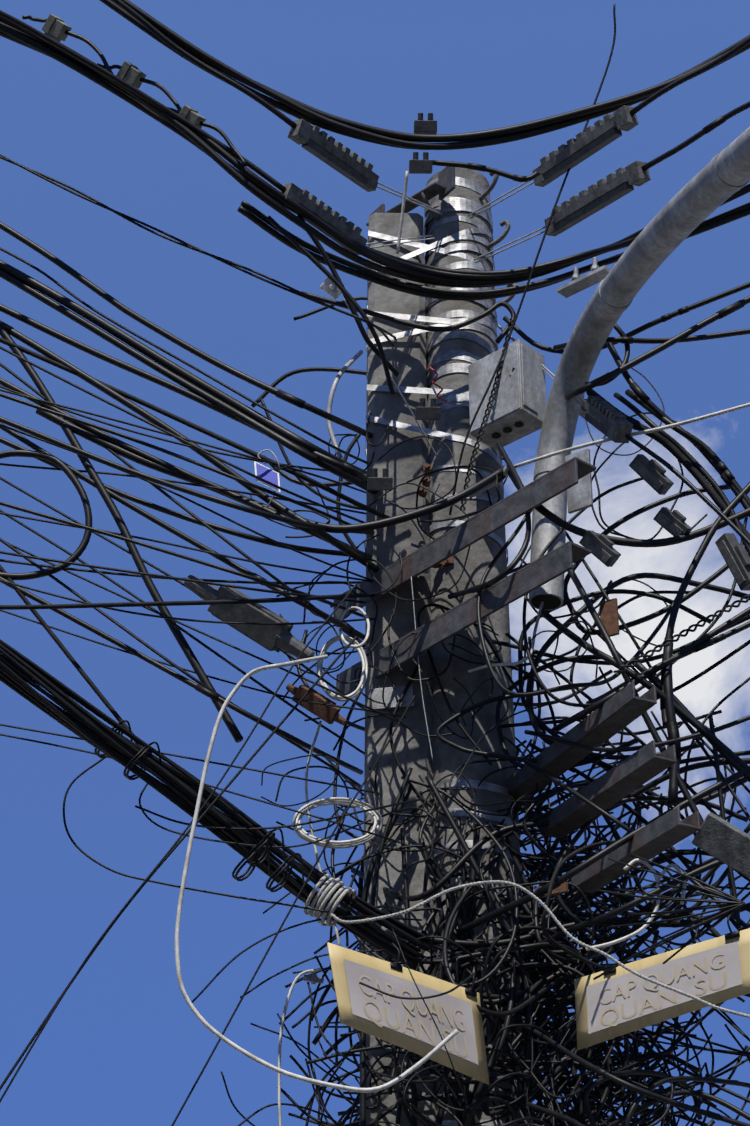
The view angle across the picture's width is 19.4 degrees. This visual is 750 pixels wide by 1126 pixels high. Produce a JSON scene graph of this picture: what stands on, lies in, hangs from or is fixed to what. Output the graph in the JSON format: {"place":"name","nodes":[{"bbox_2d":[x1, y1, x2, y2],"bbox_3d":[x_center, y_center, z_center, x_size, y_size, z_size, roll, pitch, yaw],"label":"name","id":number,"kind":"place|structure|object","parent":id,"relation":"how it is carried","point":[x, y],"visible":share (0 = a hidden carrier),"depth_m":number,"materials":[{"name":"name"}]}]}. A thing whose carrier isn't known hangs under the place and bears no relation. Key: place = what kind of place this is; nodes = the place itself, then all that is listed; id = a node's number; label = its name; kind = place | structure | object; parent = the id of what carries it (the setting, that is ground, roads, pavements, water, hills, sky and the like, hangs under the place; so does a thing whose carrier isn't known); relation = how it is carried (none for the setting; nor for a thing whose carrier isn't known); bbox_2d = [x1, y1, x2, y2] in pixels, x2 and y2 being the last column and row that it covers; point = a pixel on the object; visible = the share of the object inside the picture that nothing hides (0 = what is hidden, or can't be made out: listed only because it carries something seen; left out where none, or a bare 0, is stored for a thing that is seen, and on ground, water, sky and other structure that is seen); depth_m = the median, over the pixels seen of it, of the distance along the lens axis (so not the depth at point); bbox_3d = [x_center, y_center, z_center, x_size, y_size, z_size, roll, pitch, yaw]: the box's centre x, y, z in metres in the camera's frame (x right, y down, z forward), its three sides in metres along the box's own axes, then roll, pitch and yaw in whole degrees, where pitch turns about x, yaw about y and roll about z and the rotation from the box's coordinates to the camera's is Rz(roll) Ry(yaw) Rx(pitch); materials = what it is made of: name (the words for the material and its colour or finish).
{"place":"outdoors","nodes":[
{"label":"outdoors","id":0,"kind":"place"},
{"bbox_2d":[0,0,749,1125],"label":"sky","id":1,"kind":"structure","parent":0,"point":[123,1045],"materials":[{"name":"blue"}]},
{"bbox_2d":[366,161,455,226],"bbox_3d":[0.096,-1.100,6.627,0.053,0.148,0.401,22,-37,-33],"label":"metal bracket","id":2,"kind":"object","parent":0,"point":[443,186],"visible":0.67,"depth_m":6.53,"materials":[{"name":"grey metal"}]},
{"bbox_2d":[421,173,516,307],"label":"pole hooks","id":3,"kind":"object","parent":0,"point":[499,239],"visible":0.62,"depth_m":6.51,"materials":[{"name":"grey metal"}]},
{"label":"ground","id":4,"kind":"structure","parent":0,"visible":0},
{"bbox_2d":[364,213,435,1125],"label":"concrete utility pole","id":5,"kind":"object","parent":4,"relation":"on","point":[405,462],"visible":0.5,"depth_m":5.89,"materials":[{"name":"grey concrete"}]},
{"bbox_2d":[303,570,428,984],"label":"pole plates and stud","id":6,"kind":"object","parent":5,"relation":"attached to","point":[391,696],"visible":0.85,"depth_m":5.72,"materials":[{"name":"metal"}]},
{"bbox_2d":[0,3,749,1125],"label":"cables","id":7,"kind":"object","parent":5,"relation":"attached to","point":[564,1093],"visible":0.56,"depth_m":5.41,"materials":[{"name":"black rubber"}]},
{"bbox_2d":[184,575,314,662],"bbox_3d":[-0.310,0.138,5.379,0.326,0.238,0.083,1,-30,-1],"label":"splice closure","id":8,"kind":"object","parent":7,"relation":"attached to","point":[277,638],"visible":0.88,"depth_m":5.35,"materials":[{"name":"plastic"}]},
{"bbox_2d":[254,461,279,491],"bbox_3d":[-0.275,-0.220,5.582,0.070,0.094,0.004,1,-30,-1],"label":"white cable tag","id":9,"kind":"object","parent":7,"relation":"hanging from","point":[266,473],"visible":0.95,"depth_m":5.58,"materials":[{"name":"white plastic"}]},
{"bbox_2d":[286,684,346,724],"bbox_3d":[-0.146,0.352,5.431,0.152,0.112,0.050,1,-30,-1],"label":"splice closure","id":10,"kind":"object","parent":7,"relation":"attached to","point":[329,714],"visible":0.96,"depth_m":5.42,"materials":[{"name":"brown metal"}]},
{"bbox_2d":[333,457,595,694],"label":"angle iron cross-arms","id":11,"kind":"object","parent":5,"relation":"attached to","point":[540,571],"visible":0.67,"depth_m":5.59,"materials":[{"name":"metal"}]},
{"bbox_2d":[426,167,531,1122],"bbox_3d":[0.253,1.475,5.191,0.317,6.056,0.317,1,-30,-1],"label":"concrete utility pole","id":12,"kind":"object","parent":4,"relation":"on","point":[448,759],"visible":0.46,"depth_m":5.81,"materials":[{"name":"grey concrete"}]},
{"bbox_2d":[0,0,749,1125],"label":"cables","id":13,"kind":"object","parent":12,"relation":"attached to","point":[178,786],"visible":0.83,"depth_m":5.59,"materials":[{"name":"plastic"}]},
{"bbox_2d":[42,14,205,127],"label":"piercing connectors","id":14,"kind":"object","parent":13,"relation":"attached to","point":[55,27],"visible":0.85,"depth_m":6.08,"materials":[{"name":"black plastic"}]},
{"bbox_2d":[320,277,341,299],"bbox_3d":[-0.117,-0.755,6.009,0.069,0.066,0.041,11,-32,-19],"label":"tag","id":15,"kind":"object","parent":13,"relation":"attached to","point":[328,286],"visible":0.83,"depth_m":6.00,"materials":[{"name":"white plastic"}]},
{"bbox_2d":[0,337,749,1125],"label":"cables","id":16,"kind":"object","parent":13,"relation":"attached to","point":[694,471],"visible":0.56,"depth_m":5.35,"materials":[{"name":"plastic"}]},
{"bbox_2d":[175,171,749,1125],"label":"white cables","id":17,"kind":"object","parent":13,"relation":"attached to","point":[311,837],"visible":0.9,"depth_m":5.08,"materials":[{"name":"white plastic"}]},
{"bbox_2d":[280,105,744,585],"bbox_3d":[0.326,-0.574,5.776,1.180,1.418,0.317,-3,-30,5],"label":"tension clamp wedge","id":18,"kind":"object","parent":13,"relation":"attached to","point":[615,423],"visible":0.96,"depth_m":6.00,"materials":[{"name":"black plastic"}]},
{"bbox_2d":[296,113,749,590],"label":"dark clamp bodies","id":19,"kind":"object","parent":13,"relation":"attached to","point":[739,553],"visible":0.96,"depth_m":5.92,"materials":[{"name":"plastic"}]},
{"bbox_2d":[304,874,749,1017],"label":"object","id":20,"kind":"object","parent":13,"relation":"attached to","point":[327,897],"visible":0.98,"depth_m":4.56,"materials":[{"name":"plastic"}]},
{"bbox_2d":[390,913,739,996],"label":"sign clips","id":21,"kind":"object","parent":13,"relation":"attached to","point":[473,993],"visible":0.9,"depth_m":4.82,"materials":[{"name":"black metal"}]},
{"bbox_2d":[327,942,488,1084],"bbox_3d":[0.082,0.973,4.793,0.027,0.214,0.556,-22,-36,33],"label":"sign","id":22,"kind":"object","parent":21,"relation":"hanging from","point":[409,1025],"visible":0.96,"depth_m":4.77,"materials":[{"name":"white plastic"}]},
{"bbox_2d":[574,928,749,1049],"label":"sign","id":23,"kind":"object","parent":21,"relation":"attached to","point":[620,1001],"visible":1,"depth_m":4.82,"materials":[{"name":"white plastic"}]},
{"bbox_2d":[535,598,618,897],"bbox_3d":[0.490,0.437,5.306,0.239,0.763,0.027,-9,-31,15],"label":"tag","id":24,"kind":"object","parent":13,"relation":"attached to","point":[609,615],"visible":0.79,"depth_m":5.44,"materials":[{"name":"brown plastic"}]},
{"bbox_2d":[557,257,610,513],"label":"lamp arm clamp plates","id":25,"kind":"object","parent":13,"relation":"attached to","point":[579,495],"visible":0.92,"depth_m":5.63,"materials":[{"name":"metal"}]},
{"bbox_2d":[257,181,582,759],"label":"galvanised bail wires","id":26,"kind":"object","parent":12,"relation":"attached to","point":[350,362],"visible":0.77,"depth_m":6.07,"materials":[{"name":"silver metal"}]},
{"bbox_2d":[365,177,521,1125],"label":"pole bands","id":27,"kind":"object","parent":12,"relation":"attached to","point":[454,398],"visible":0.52,"depth_m":6.32,"materials":[{"name":"silver metal"}]},
{"bbox_2d":[429,367,446,401],"bbox_3d":[0.179,-0.508,6.185,0.049,0.126,0.025,1,-30,-1],"label":"wire","id":28,"kind":"object","parent":27,"relation":"attached to","point":[435,377],"visible":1,"depth_m":6.17,"materials":[{"name":"red"}]},
{"bbox_2d":[419,368,514,567],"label":"rusty bolts and nuts","id":29,"kind":"object","parent":12,"relation":"attached to","point":[426,481],"visible":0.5,"depth_m":6.02,"materials":[{"name":"brown metal"}]},
{"bbox_2d":[468,339,546,449],"bbox_3d":[0.363,-0.460,5.996,0.188,0.233,0.113,-25,-38,36],"label":"junction box","id":30,"kind":"object","parent":12,"relation":"attached to","point":[517,409],"visible":0.98,"depth_m":5.95,"materials":[{"name":"metal"}]},
{"bbox_2d":[507,681,700,892],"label":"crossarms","id":31,"kind":"object","parent":12,"relation":"attached to","point":[624,707],"visible":0.79,"depth_m":5.23,"materials":[{"name":"metal"}]},
{"bbox_2d":[692,812,749,877],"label":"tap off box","id":32,"kind":"object","parent":31,"relation":"attached to","point":[722,840],"visible":1,"depth_m":4.98,"materials":[{"name":"grey metal"}]},
{"bbox_2d":[529,127,749,609],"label":"street lamp arm","id":33,"kind":"object","parent":12,"relation":"attached to","point":[698,199],"visible":0.85,"depth_m":5.61,"materials":[{"name":"metal"}]}
]}

